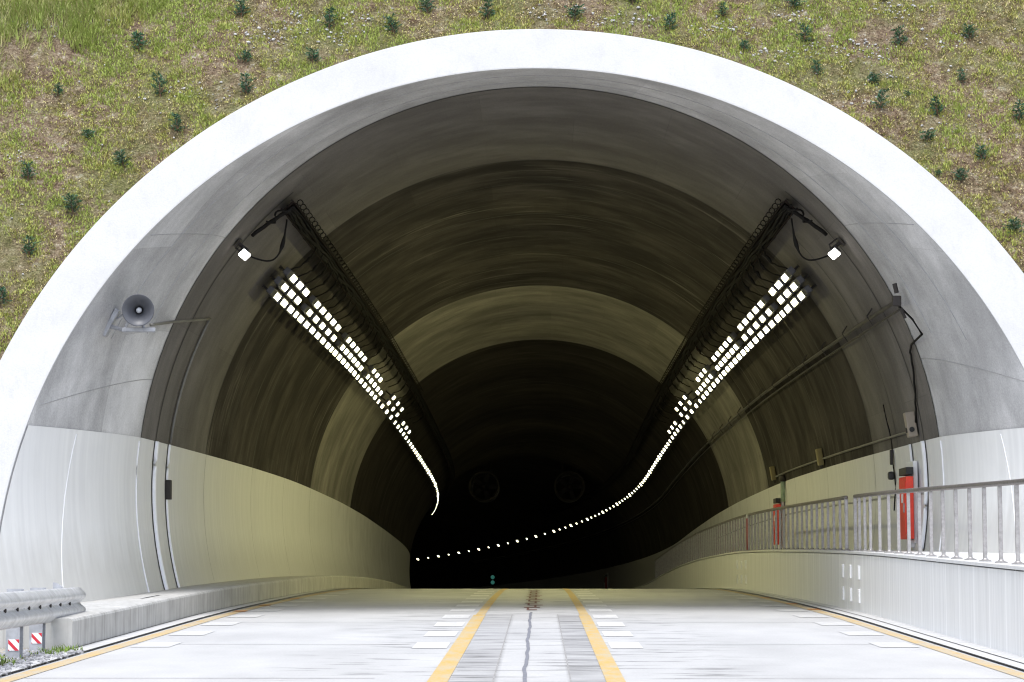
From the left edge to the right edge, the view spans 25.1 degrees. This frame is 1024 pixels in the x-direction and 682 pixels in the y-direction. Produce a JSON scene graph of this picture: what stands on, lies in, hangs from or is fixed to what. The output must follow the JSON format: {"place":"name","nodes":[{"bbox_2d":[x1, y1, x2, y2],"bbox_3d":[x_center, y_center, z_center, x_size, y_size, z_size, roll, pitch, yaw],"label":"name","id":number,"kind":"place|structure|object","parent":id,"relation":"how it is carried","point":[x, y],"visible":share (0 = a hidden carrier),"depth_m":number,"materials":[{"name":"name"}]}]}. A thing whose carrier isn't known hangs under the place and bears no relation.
{"place":"outdoors","nodes":[
{"label":"outdoors","id":0,"kind":"place"},
{"bbox_2d":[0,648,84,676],"bbox_3d":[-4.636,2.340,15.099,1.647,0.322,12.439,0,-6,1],"label":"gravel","id":1,"kind":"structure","parent":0,"point":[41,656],"depth_m":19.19,"materials":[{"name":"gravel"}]},
{"bbox_2d":[0,29,1023,601],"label":"road tunnel","id":2,"kind":"structure","parent":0,"point":[538,237],"depth_m":34.71,"materials":[{"name":"white paint"}]},
{"bbox_2d":[103,294,155,336],"bbox_3d":[-4.606,-0.301,27.669,0.688,0.472,0.511,0,-6,1],"label":"loudspeaker","id":3,"kind":"object","parent":2,"relation":"attached to","point":[137,309],"visible":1,"depth_m":27.53,"materials":[{"name":"grey paint"}]},
{"bbox_2d":[165,480,171,499],"bbox_3d":[-4.772,2.068,32.017,0.080,0.270,0.135,-1,-6,1],"label":"junction box","id":4,"kind":"object","parent":2,"relation":"attached to","point":[168,491],"visible":1,"depth_m":31.95,"materials":[{"name":"metal"}]},
{"bbox_2d":[150,318,210,443],"bbox_3d":[-4.519,0.336,29.974,0.567,1.761,4.422,0,-6,1],"label":"conduit","id":5,"kind":"object","parent":2,"relation":"on","point":[190,361],"visible":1,"depth_m":32.10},
{"bbox_2d":[234,238,250,259],"bbox_3d":[-3.586,-1.215,30.772,0.276,0.198,0.317,39,-4,4],"label":"spot lamp","id":6,"kind":"object","parent":2,"relation":"attached to","point":[244,253],"visible":1,"depth_m":30.68,"materials":[{"name":"white"}]},
{"bbox_2d":[262,285,281,301],"bbox_3d":[-3.658,-0.763,34.764,0.276,0.140,1.075,36,-4,4],"label":"tunnel lamp","id":7,"kind":"object","parent":2,"relation":"attached to","point":[275,295],"visible":1,"depth_m":34.58,"materials":[{"name":"white"}]},
{"bbox_2d":[270,274,288,292],"bbox_3d":[-3.544,-0.909,34.777,0.276,0.140,1.075,39,-4,4],"label":"tunnel lamp","id":8,"kind":"object","parent":2,"relation":"attached to","point":[282,285],"visible":1,"depth_m":34.61,"materials":[{"name":"metal"}]},
{"bbox_2d":[276,296,288,308],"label":"tunnel lamp","id":9,"kind":"object","parent":2,"relation":"attached to","point":[283,301],"visible":0.77,"depth_m":35.74,"materials":[{"name":"white"}]},
{"bbox_2d":[279,266,297,283],"bbox_3d":[-3.419,-1.049,34.890,0.276,0.140,1.075,41,-4,4],"label":"tunnel lamp","id":10,"kind":"object","parent":2,"relation":"attached to","point":[291,276],"visible":1,"depth_m":34.71,"materials":[{"name":"metal"}]},
{"bbox_2d":[284,302,294,314],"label":"tunnel lamp","id":11,"kind":"object","parent":2,"relation":"attached to","point":[289,308],"visible":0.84,"depth_m":36.69,"materials":[{"name":"metal"}]},
{"bbox_2d":[284,286,295,299],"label":"tunnel lamp","id":12,"kind":"object","parent":2,"relation":"attached to","point":[289,292],"visible":0.77,"depth_m":35.74,"materials":[{"name":"metal"}]},
{"bbox_2d":[291,293,301,305],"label":"tunnel lamp","id":13,"kind":"object","parent":2,"relation":"attached to","point":[296,299],"visible":0.77,"depth_m":36.69,"materials":[{"name":"metal"}]},
{"bbox_2d":[292,278,304,290],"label":"tunnel lamp","id":14,"kind":"object","parent":2,"relation":"attached to","point":[298,284],"visible":0.83,"depth_m":35.87,"materials":[{"name":"metal"}]},
{"bbox_2d":[299,285,309,296],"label":"tunnel lamp","id":15,"kind":"object","parent":2,"relation":"attached to","point":[304,291],"visible":0.81,"depth_m":36.79,"materials":[{"name":"metal"}]},
{"bbox_2d":[298,303,313,317],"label":"tunnel lamp","id":16,"kind":"object","parent":2,"relation":"attached to","point":[307,310],"visible":0.98,"depth_m":38.33,"materials":[{"name":"metal"}]},
{"bbox_2d":[306,295,321,308],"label":"tunnel lamp","id":17,"kind":"object","parent":2,"relation":"attached to","point":[315,303],"visible":0.95,"depth_m":38.43,"materials":[{"name":"metal"}]},
{"bbox_2d":[309,312,319,323],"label":"tunnel lamp","id":18,"kind":"object","parent":2,"relation":"attached to","point":[314,317],"visible":0.85,"depth_m":39.67,"materials":[{"name":"metal"}]},
{"bbox_2d":[334,339,344,350],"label":"tunnel lamp","id":19,"kind":"object","parent":2,"relation":"attached to","point":[340,345],"visible":0.91,"depth_m":44.73,"materials":[{"name":"metal"}]},
{"bbox_2d":[338,330,351,343],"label":"tunnel lamp","id":20,"kind":"object","parent":2,"relation":"attached to","point":[346,338],"visible":1,"depth_m":44.82,"materials":[{"name":"metal"}]},
{"bbox_2d":[251,199,454,514],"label":"cable tray","id":21,"kind":"object","parent":2,"relation":"hanging from","point":[293,212],"visible":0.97,"depth_m":42.76,"materials":[{"name":"metal"}]},
{"bbox_2d":[250,219,287,261],"bbox_3d":[-3.321,-1.370,31.154,0.636,0.609,0.073,3,-6,-28],"label":"hanging cable","id":22,"kind":"object","parent":21,"relation":"hanging from","point":[282,244],"visible":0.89,"depth_m":31.22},
{"bbox_2d":[468,462,499,502],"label":"jet fan","id":23,"kind":"object","parent":2,"relation":"hanging from","point":[484,487],"visible":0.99,"depth_m":103.83},
{"bbox_2d":[554,463,584,502],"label":"jet fan","id":24,"kind":"object","parent":2,"relation":"hanging from","point":[570,486],"visible":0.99,"depth_m":103.77},
{"bbox_2d":[540,198,827,518],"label":"cable tray","id":25,"kind":"object","parent":2,"relation":"hanging from","point":[783,213],"visible":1,"depth_m":43.77,"materials":[{"name":"metal"}]},
{"bbox_2d":[791,218,828,260],"bbox_3d":[4.048,-1.379,31.067,0.636,0.609,0.073,-3,-6,30],"label":"hanging cable","id":26,"kind":"object","parent":25,"relation":"hanging from","point":[795,241],"visible":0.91,"depth_m":31.14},
{"bbox_2d":[472,283,906,562],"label":"long pipe","id":27,"kind":"object","parent":2,"relation":"attached to","point":[896,300],"visible":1,"depth_m":42.48,"materials":[{"name":"metal"}]},
{"bbox_2d":[898,306,922,422],"bbox_3d":[5.188,0.312,30.160,0.291,1.390,2.305,-1,-6,8],"label":"wall cable","id":28,"kind":"object","parent":27,"relation":"hanging from","point":[914,341],"depth_m":30.33,"materials":[{"name":"rubber"}]},
{"bbox_2d":[726,330,740,342],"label":"tunnel lamp","id":29,"kind":"object","parent":2,"relation":"attached to","point":[731,337],"visible":0.99,"depth_m":44.70,"materials":[{"name":"metal"}]},
{"bbox_2d":[758,311,769,323],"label":"tunnel lamp","id":30,"kind":"object","parent":2,"relation":"attached to","point":[763,317],"visible":0.85,"depth_m":39.57,"materials":[{"name":"metal"}]},
{"bbox_2d":[757,294,771,308],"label":"tunnel lamp","id":31,"kind":"object","parent":2,"relation":"attached to","point":[762,302],"visible":0.94,"depth_m":38.35,"materials":[{"name":"metal"}]},
{"bbox_2d":[765,302,780,316],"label":"tunnel lamp","id":32,"kind":"object","parent":2,"relation":"attached to","point":[771,310],"visible":0.96,"depth_m":38.24,"materials":[{"name":"metal"}]},
{"bbox_2d":[769,466,776,482],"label":"tan box","id":33,"kind":"object","parent":2,"relation":"attached to","point":[772,473],"visible":1,"depth_m":49.80,"materials":[{"name":"paint"}]},
{"bbox_2d":[768,284,779,296],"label":"tunnel lamp","id":34,"kind":"object","parent":2,"relation":"attached to","point":[773,290],"visible":0.83,"depth_m":36.72,"materials":[{"name":"metal"}]},
{"bbox_2d":[773,494,783,548],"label":"hydrant cabinet","id":35,"kind":"object","parent":2,"relation":"attached to","point":[777,502],"visible":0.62,"depth_m":48.57,"materials":[{"name":"metal"}]},
{"bbox_2d":[774,277,785,289],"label":"tunnel lamp","id":36,"kind":"object","parent":2,"relation":"attached to","point":[779,283],"visible":0.79,"depth_m":35.78,"materials":[{"name":"metal"}]},
{"bbox_2d":[776,292,787,304],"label":"tunnel lamp","id":37,"kind":"object","parent":2,"relation":"attached to","point":[782,298],"visible":0.77,"depth_m":36.61,"materials":[{"name":"metal"}]},
{"bbox_2d":[779,475,785,501],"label":"pipe stub","id":38,"kind":"object","parent":2,"relation":"attached to","point":[782,478],"visible":1,"depth_m":48.22,"materials":[{"name":"green paint"}]},
{"bbox_2d":[783,286,794,298],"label":"tunnel lamp","id":39,"kind":"object","parent":2,"relation":"attached to","point":[788,292],"visible":0.8,"depth_m":35.66,"materials":[{"name":"metal"}]},
{"bbox_2d":[784,302,794,313],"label":"tunnel lamp","id":40,"kind":"object","parent":2,"relation":"attached to","point":[789,307],"visible":0.8,"depth_m":36.58,"materials":[{"name":"metal"}]},
{"bbox_2d":[780,264,799,282],"bbox_3d":[4.234,-1.058,34.800,0.276,0.140,1.075,-41,-5,-3],"label":"tunnel lamp","id":41,"kind":"object","parent":2,"relation":"attached to","point":[787,275],"visible":1,"depth_m":34.63,"materials":[{"name":"metal"}]},
{"bbox_2d":[790,295,802,307],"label":"tunnel lamp","id":42,"kind":"object","parent":2,"relation":"attached to","point":[795,301],"visible":0.81,"depth_m":35.63,"materials":[{"name":"metal"}]},
{"bbox_2d":[789,274,808,291],"bbox_3d":[4.358,-0.918,34.684,0.276,0.140,1.075,-39,-5,-3],"label":"tunnel lamp","id":43,"kind":"object","parent":2,"relation":"attached to","point":[796,284],"visible":1,"depth_m":34.52,"materials":[{"name":"metal"}]},
{"bbox_2d":[797,284,816,300],"bbox_3d":[4.471,-0.772,34.668,0.276,0.140,1.075,-37,-5,-3],"label":"tunnel lamp","id":44,"kind":"object","parent":2,"relation":"attached to","point":[803,294],"visible":1,"depth_m":34.48,"materials":[{"name":"metal"}]},
{"bbox_2d":[815,448,823,468],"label":"tan box","id":45,"kind":"object","parent":2,"relation":"attached to","point":[819,457],"visible":1,"depth_m":41.54,"materials":[{"name":"paint"}]},
{"bbox_2d":[828,237,844,259],"bbox_3d":[4.301,-1.228,30.679,0.276,0.209,0.317,-39,-5,-3],"label":"spot lamp","id":46,"kind":"object","parent":2,"relation":"attached to","point":[834,252],"visible":1,"depth_m":30.60,"materials":[{"name":"white"}]},
{"bbox_2d":[775,431,905,476],"bbox_3d":[5.600,2.117,41.127,0.031,0.136,19.200,0,-6,1],"label":"wall conduit","id":47,"kind":"object","parent":2,"relation":"attached to","point":[873,442],"depth_m":37.83,"materials":[{"name":"metal"}]},
{"bbox_2d":[883,404,895,510],"bbox_3d":[5.491,1.694,33.532,0.168,1.546,0.120,0,-6,1],"label":"cable","id":48,"kind":"object","parent":2,"relation":"attached to","point":[891,475],"visible":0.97,"depth_m":33.50,"materials":[{"name":"rubber"}]},
{"bbox_2d":[899,461,917,547],"bbox_3d":[5.435,2.249,31.675,0.210,1.180,0.730,0,-6,1],"label":"hydrant cabinet","id":49,"kind":"object","parent":2,"relation":"attached to","point":[909,471],"visible":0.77,"depth_m":31.40,"materials":[{"name":"metal"}]},
{"bbox_2d":[903,411,917,437],"bbox_3d":[5.405,1.140,31.323,0.145,0.340,0.287,-9,-6,0],"label":"call box","id":50,"kind":"object","parent":2,"relation":"attached to","point":[911,430],"visible":1,"depth_m":31.20,"materials":[{"name":"beige paint"}]},
{"bbox_2d":[0,0,1023,359],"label":"hillside","id":51,"kind":"structure","parent":0,"point":[12,256],"depth_m":30.94,"materials":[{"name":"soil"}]},
{"bbox_2d":[0,286,12,307],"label":"conifer sapling","id":52,"kind":"object","parent":51,"relation":"on","point":[2,294],"visible":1,"depth_m":28.09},
{"bbox_2d":[20,160,38,180],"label":"conifer sapling","id":53,"kind":"object","parent":51,"relation":"on","point":[28,167],"visible":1,"depth_m":29.49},
{"bbox_2d":[21,234,40,257],"bbox_3d":[-6.008,-1.160,28.680,0.262,0.352,0.250,-10,-10,35],"label":"conifer sapling","id":54,"kind":"object","parent":51,"relation":"on","point":[29,249],"visible":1,"depth_m":28.66,"materials":[{"name":"plant"}]},
{"bbox_2d":[51,82,62,97],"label":"conifer sapling","id":55,"kind":"object","parent":51,"relation":"on","point":[57,86],"visible":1,"depth_m":30.58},
{"bbox_2d":[59,192,82,214],"bbox_3d":[-5.565,-1.720,29.152,0.323,0.328,0.305,-9,2,8],"label":"conifer sapling","id":56,"kind":"object","parent":51,"relation":"on","point":[72,202],"visible":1,"depth_m":29.13,"materials":[{"name":"plant"}]},
{"bbox_2d":[81,128,95,141],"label":"conifer sapling","id":57,"kind":"object","parent":51,"relation":"on","point":[89,131],"visible":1,"depth_m":30.02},
{"bbox_2d":[111,149,131,167],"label":"conifer sapling","id":58,"kind":"object","parent":51,"relation":"on","point":[117,153],"visible":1,"depth_m":29.68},
{"bbox_2d":[126,30,150,53],"bbox_3d":[-5.037,-4.026,31.173,0.353,0.378,0.298,-5,-7,41],"label":"conifer sapling","id":59,"kind":"object","parent":51,"relation":"on","point":[138,42],"visible":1,"depth_m":31.16,"materials":[{"name":"plant"}]},
{"bbox_2d":[150,71,167,97],"bbox_3d":[-4.686,-3.372,30.564,0.270,0.399,0.298,1,-6,-7],"label":"conifer sapling","id":60,"kind":"object","parent":51,"relation":"on","point":[162,81],"visible":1,"depth_m":30.53,"materials":[{"name":"plant"}]},
{"bbox_2d":[169,112,188,132],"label":"conifer sapling","id":61,"kind":"object","parent":51,"relation":"on","point":[177,115],"visible":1,"depth_m":30.03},
{"bbox_2d":[234,0,250,18],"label":"conifer sapling","id":62,"kind":"object","parent":51,"relation":"on","point":[242,7],"visible":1,"depth_m":31.63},
{"bbox_2d":[236,49,252,64],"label":"conifer sapling","id":63,"kind":"object","parent":51,"relation":"on","point":[246,54],"visible":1,"depth_m":31.01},
{"bbox_2d":[239,72,256,92],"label":"conifer sapling","id":64,"kind":"object","parent":51,"relation":"on","point":[242,84],"visible":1,"depth_m":30.55,"materials":[{"name":"plant"}]},
{"bbox_2d":[303,47,324,62],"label":"conifer sapling","id":65,"kind":"object","parent":51,"relation":"on","point":[311,55],"visible":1,"depth_m":31.02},
{"bbox_2d":[318,6,337,27],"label":"conifer sapling","id":66,"kind":"object","parent":51,"relation":"on","point":[329,18],"visible":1,"depth_m":31.55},
{"bbox_2d":[382,12,401,35],"bbox_3d":[-1.652,-4.300,31.538,0.284,0.384,0.271,-9,-12,-24],"label":"conifer sapling","id":67,"kind":"object","parent":51,"relation":"on","point":[389,18],"visible":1,"depth_m":31.50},
{"bbox_2d":[418,0,436,13],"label":"conifer sapling","id":68,"kind":"object","parent":51,"relation":"on","point":[428,5],"visible":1,"depth_m":31.87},
{"bbox_2d":[478,0,494,18],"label":"conifer sapling","id":69,"kind":"object","parent":51,"relation":"on","point":[486,8],"visible":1,"depth_m":31.73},
{"bbox_2d":[4,0,1015,274],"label":"slope stones","id":70,"kind":"object","parent":51,"relation":"on","point":[732,28],"visible":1,"depth_m":31.47,"materials":[{"name":"stone"}]},
{"bbox_2d":[564,3,586,20],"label":"conifer sapling","id":71,"kind":"object","parent":51,"relation":"on","point":[575,11],"visible":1,"depth_m":31.74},
{"bbox_2d":[659,12,677,30],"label":"conifer sapling","id":72,"kind":"object","parent":51,"relation":"on","point":[669,21],"visible":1,"depth_m":31.56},
{"bbox_2d":[715,2,729,16],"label":"conifer sapling","id":73,"kind":"object","parent":51,"relation":"on","point":[722,9],"visible":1,"depth_m":31.70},
{"bbox_2d":[795,23,816,44],"bbox_3d":[4.011,-4.183,31.497,0.250,0.366,0.276,-5,-7,39],"label":"conifer sapling","id":74,"kind":"object","parent":51,"relation":"on","point":[805,30],"visible":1,"depth_m":31.48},
{"bbox_2d":[810,59,824,77],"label":"conifer sapling","id":75,"kind":"object","parent":51,"relation":"on","point":[817,67],"visible":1,"depth_m":31.11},
{"bbox_2d":[864,72,881,84],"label":"conifer sapling","id":76,"kind":"object","parent":51,"relation":"on","point":[873,77],"visible":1,"depth_m":30.99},
{"bbox_2d":[868,88,889,110],"bbox_3d":[4.880,-3.184,30.550,0.292,0.361,0.260,0,-6,-2],"label":"conifer sapling","id":77,"kind":"object","parent":51,"relation":"on","point":[881,99],"visible":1,"depth_m":30.55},
{"bbox_2d":[890,24,907,48],"bbox_3d":[5.303,-4.135,31.409,0.294,0.384,0.281,-3,-15,-27],"label":"conifer sapling","id":78,"kind":"object","parent":51,"relation":"on","point":[897,33],"visible":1,"depth_m":31.40,"materials":[{"name":"plant"}]},
{"bbox_2d":[919,129,936,142],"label":"conifer sapling","id":79,"kind":"object","parent":51,"relation":"on","point":[928,133],"visible":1,"depth_m":30.17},
{"bbox_2d":[928,94,944,117],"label":"conifer sapling","id":80,"kind":"object","parent":51,"relation":"on","point":[932,104],"visible":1,"depth_m":30.50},
{"bbox_2d":[953,168,968,183],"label":"conifer sapling","id":81,"kind":"object","parent":51,"relation":"on","point":[960,178],"visible":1,"depth_m":29.73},
{"bbox_2d":[956,66,966,84],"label":"conifer sapling","id":82,"kind":"object","parent":51,"relation":"on","point":[962,79],"visible":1,"depth_m":30.87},
{"bbox_2d":[960,23,977,41],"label":"conifer sapling","id":83,"kind":"object","parent":51,"relation":"on","point":[970,30],"visible":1,"depth_m":31.45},
{"bbox_2d":[973,144,988,161],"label":"conifer sapling","id":84,"kind":"object","parent":51,"relation":"on","point":[983,150],"visible":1,"depth_m":29.94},
{"bbox_2d":[1001,216,1023,232],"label":"conifer sapling","id":85,"kind":"object","parent":51,"relation":"on","point":[1014,223],"visible":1,"depth_m":29.05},
{"bbox_2d":[1007,99,1023,124],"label":"conifer sapling","id":86,"kind":"object","parent":51,"relation":"on","point":[1019,104],"visible":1,"depth_m":30.41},
{"bbox_2d":[0,589,1023,681],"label":"road","id":87,"kind":"structure","parent":0,"point":[679,635],"depth_m":21.41,"materials":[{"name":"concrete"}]},
{"bbox_2d":[0,648,48,665],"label":"verge","id":88,"kind":"structure","parent":87,"relation":"on","point":[4,649],"depth_m":20.10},
{"bbox_2d":[0,643,82,664],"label":"roadside weeds","id":89,"kind":"object","parent":88,"relation":"on","point":[66,649],"visible":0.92,"depth_m":20.00,"materials":[{"name":"green plant"}]},
{"bbox_2d":[0,582,85,658],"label":"guardrail","id":90,"kind":"object","parent":88,"relation":"on","point":[35,610],"visible":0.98,"depth_m":19.87,"materials":[{"name":"metal"}]},
{"bbox_2d":[0,589,350,681],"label":"edge line","id":91,"kind":"object","parent":87,"relation":"on","point":[64,662],"visible":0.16,"depth_m":21.52,"materials":[{"name":"yellow paint"}]},
{"bbox_2d":[0,575,409,648],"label":"curb","id":92,"kind":"structure","parent":87,"relation":"on","point":[99,620],"depth_m":26.83,"materials":[{"name":"concrete"}]},
{"bbox_2d":[427,589,505,681],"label":"line","id":93,"kind":"object","parent":87,"relation":"on","point":[445,668],"visible":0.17,"depth_m":21.33,"materials":[{"name":"yellow paint"}]},
{"bbox_2d":[0,588,1023,673],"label":"gutter","id":94,"kind":"object","parent":87,"relation":"on","point":[1002,654],"visible":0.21,"depth_m":24.28,"materials":[{"name":"concrete"}]},
{"bbox_2d":[0,588,1023,675],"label":"gutter joint","id":95,"kind":"object","parent":94,"relation":"on","point":[691,588],"visible":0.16,"depth_m":23.35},
{"bbox_2d":[131,593,917,646],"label":"edge dashes","id":96,"kind":"object","parent":87,"relation":"on","point":[879,644],"visible":1,"depth_m":25.80,"materials":[{"name":"paint"}]},
{"bbox_2d":[522,612,531,681],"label":"sealed crack","id":97,"kind":"object","parent":87,"relation":"on","point":[526,654],"visible":1,"depth_m":20.49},
{"bbox_2d":[412,591,642,647],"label":"transverse markings","id":98,"kind":"object","parent":87,"relation":"on","point":[454,633],"visible":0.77,"depth_m":25.81,"materials":[{"name":"white paint"}]},
{"bbox_2d":[524,590,542,609],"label":"repair marks","id":99,"kind":"object","parent":87,"relation":"on","point":[533,599],"visible":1,"depth_m":36.08},
{"bbox_2d":[564,589,625,681],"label":"line","id":100,"kind":"object","parent":87,"relation":"on","point":[609,667],"visible":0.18,"depth_m":21.32,"materials":[{"name":"yellow paint"}]},
{"bbox_2d":[492,614,1021,681],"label":"road joints","id":101,"kind":"object","parent":87,"relation":"on","point":[873,678],"visible":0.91,"depth_m":17.07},
{"bbox_2d":[715,589,1023,678],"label":"edge line","id":102,"kind":"object","parent":87,"relation":"on","point":[968,658],"visible":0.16,"depth_m":22.10,"materials":[{"name":"yellow paint"}]},
{"bbox_2d":[636,552,1023,656],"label":"raised walkway","id":103,"kind":"structure","parent":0,"point":[983,606],"depth_m":26.52,"materials":[{"name":"concrete"}]},
{"bbox_2d":[632,550,1023,588],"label":"walkway coping","id":104,"kind":"object","parent":103,"relation":"on","point":[1009,558],"visible":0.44,"depth_m":26.13,"materials":[{"name":"concrete"}]},
{"bbox_2d":[655,533,695,577],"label":"railing","id":105,"kind":"object","parent":104,"relation":"on","point":[663,562],"visible":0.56,"depth_m":71.36,"materials":[{"name":"metal"}]},
{"bbox_2d":[696,514,746,558],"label":"railing","id":106,"kind":"object","parent":104,"relation":"on","point":[709,536],"visible":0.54,"depth_m":53.59,"materials":[{"name":"metal"}]},
{"bbox_2d":[746,496,850,550],"bbox_3d":[4.682,3.176,39.024,0.120,0.849,14.920,0,-6,1],"label":"railing","id":107,"kind":"object","parent":104,"relation":"on","point":[822,501],"visible":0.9,"depth_m":37.60,"materials":[{"name":"metal"}]},
{"bbox_2d":[851,478,1023,563],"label":"railing","id":108,"kind":"object","parent":104,"relation":"on","point":[1016,483],"visible":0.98,"depth_m":24.12,"materials":[{"name":"metal"}]},
{"bbox_2d":[841,564,859,602],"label":"slotted plates","id":109,"kind":"object","parent":103,"relation":"attached to","point":[850,577],"visible":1,"depth_m":30.27,"materials":[{"name":"metal"}]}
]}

